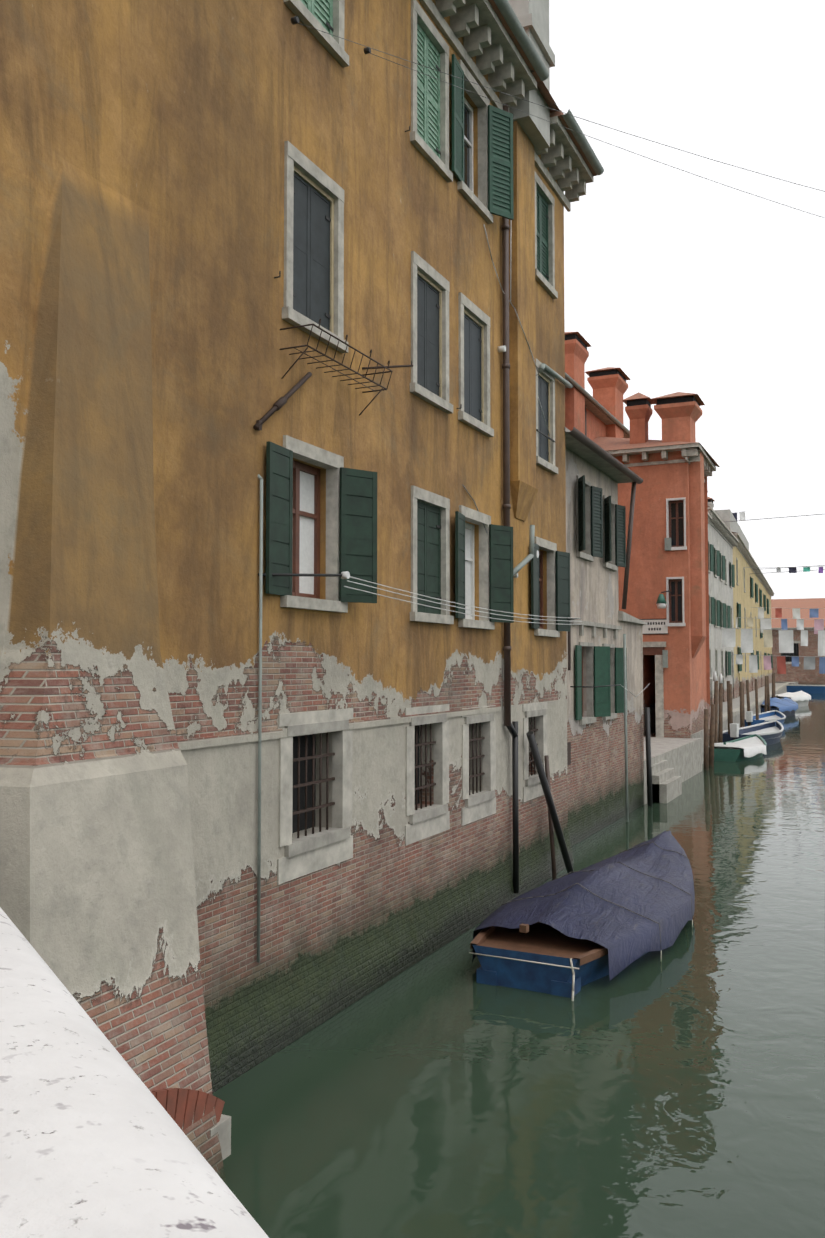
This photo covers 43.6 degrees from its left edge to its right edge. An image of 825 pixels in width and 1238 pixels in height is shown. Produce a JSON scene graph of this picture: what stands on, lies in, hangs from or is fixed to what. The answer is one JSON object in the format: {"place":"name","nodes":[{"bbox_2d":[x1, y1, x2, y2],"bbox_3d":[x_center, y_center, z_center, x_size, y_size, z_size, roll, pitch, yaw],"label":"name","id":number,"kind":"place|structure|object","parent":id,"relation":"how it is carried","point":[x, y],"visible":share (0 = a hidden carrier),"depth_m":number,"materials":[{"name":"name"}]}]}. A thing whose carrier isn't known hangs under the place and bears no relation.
{"place":"outdoors","nodes":[
{"label":"outdoors","id":0,"kind":"place"},
{"bbox_2d":[0,907,268,1237],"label":"bridge parapet","id":1,"kind":"structure","parent":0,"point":[95,1142],"depth_m":1.18,"materials":[{"name":"stone"}]},
{"bbox_2d":[213,693,824,1237],"bbox_3d":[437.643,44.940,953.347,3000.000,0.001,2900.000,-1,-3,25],"label":"canal water","id":2,"kind":"structure","parent":0,"point":[677,1091],"depth_m":8.17,"materials":[{"name":"green liquid"}]},
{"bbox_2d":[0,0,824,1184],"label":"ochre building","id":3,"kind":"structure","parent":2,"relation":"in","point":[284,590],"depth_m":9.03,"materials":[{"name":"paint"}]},
{"bbox_2d":[470,830,694,993],"bbox_3d":[2.462,3.547,13.071,2.033,0.919,5.833,-1,-3,25],"label":"covered boat","id":4,"kind":"object","parent":2,"relation":"on","point":[612,917],"visible":0.96,"depth_m":11.48,"materials":[{"name":"blue fabric"}]},
{"bbox_2d":[469,952,580,1000],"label":"covered boat fittings","id":5,"kind":"object","parent":4,"relation":"attached to","point":[571,988],"visible":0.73,"depth_m":10.36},
{"bbox_2d":[564,426,652,846],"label":"grey house","id":6,"kind":"structure","parent":2,"relation":"in","point":[605,750],"depth_m":20.48,"materials":[{"name":"paint"}]},
{"bbox_2d":[565,332,719,763],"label":"salmon house","id":7,"kind":"structure","parent":2,"relation":"in","point":[668,580],"depth_m":32.90,"materials":[{"name":"orange paint"}]},
{"bbox_2d":[526,671,774,878],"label":"mooring poles","id":8,"kind":"object","parent":2,"relation":"in","point":[716,727],"visible":0.67,"depth_m":32.28,"materials":[{"name":"black wood"}]},
{"bbox_2d":[643,491,824,804],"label":"buildings","id":9,"kind":"structure","parent":2,"relation":"on","point":[737,588],"depth_m":68.87,"materials":[{"name":"paint"}]},
{"bbox_2d":[722,511,824,673],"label":"laundry","id":10,"kind":"object","parent":9,"relation":"on","point":[786,642],"visible":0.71,"depth_m":63.87,"materials":[{"name":"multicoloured fabric"}]},
{"bbox_2d":[714,734,766,761],"bbox_3d":[11.792,4.679,37.191,1.939,0.762,4.773,-1,-3,25],"label":"green boat","id":11,"kind":"object","parent":2,"relation":"in","point":[750,747],"visible":0.9,"depth_m":35.56,"materials":[{"name":"fabric"}]},
{"bbox_2d":[723,720,783,745],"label":"navy boat","id":12,"kind":"object","parent":2,"relation":"on","point":[769,732],"visible":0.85,"depth_m":43.24,"materials":[{"name":"metal"}]},
{"bbox_2d":[745,710,785,726],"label":"blue boat","id":13,"kind":"object","parent":2,"relation":"on","point":[779,716],"visible":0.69,"depth_m":54.15,"materials":[{"name":"metal"}]},
{"bbox_2d":[761,697,798,716],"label":"covered boat","id":14,"kind":"object","parent":2,"relation":"in","point":[786,706],"visible":0.62,"depth_m":65.11,"materials":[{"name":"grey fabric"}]},
{"bbox_2d":[775,690,810,706],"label":"white boat","id":15,"kind":"object","parent":2,"relation":"on","point":[801,698],"visible":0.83,"depth_m":80.70,"materials":[{"name":"white fabric"}]},
{"bbox_2d":[787,685,824,692],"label":"boat","id":16,"kind":"object","parent":2,"relation":"in","point":[808,688],"visible":0.38,"depth_m":117.53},
{"bbox_2d":[549,0,824,598],"label":"sky","id":17,"kind":"structure","parent":0,"point":[676,280],"materials":[{"name":"white"}]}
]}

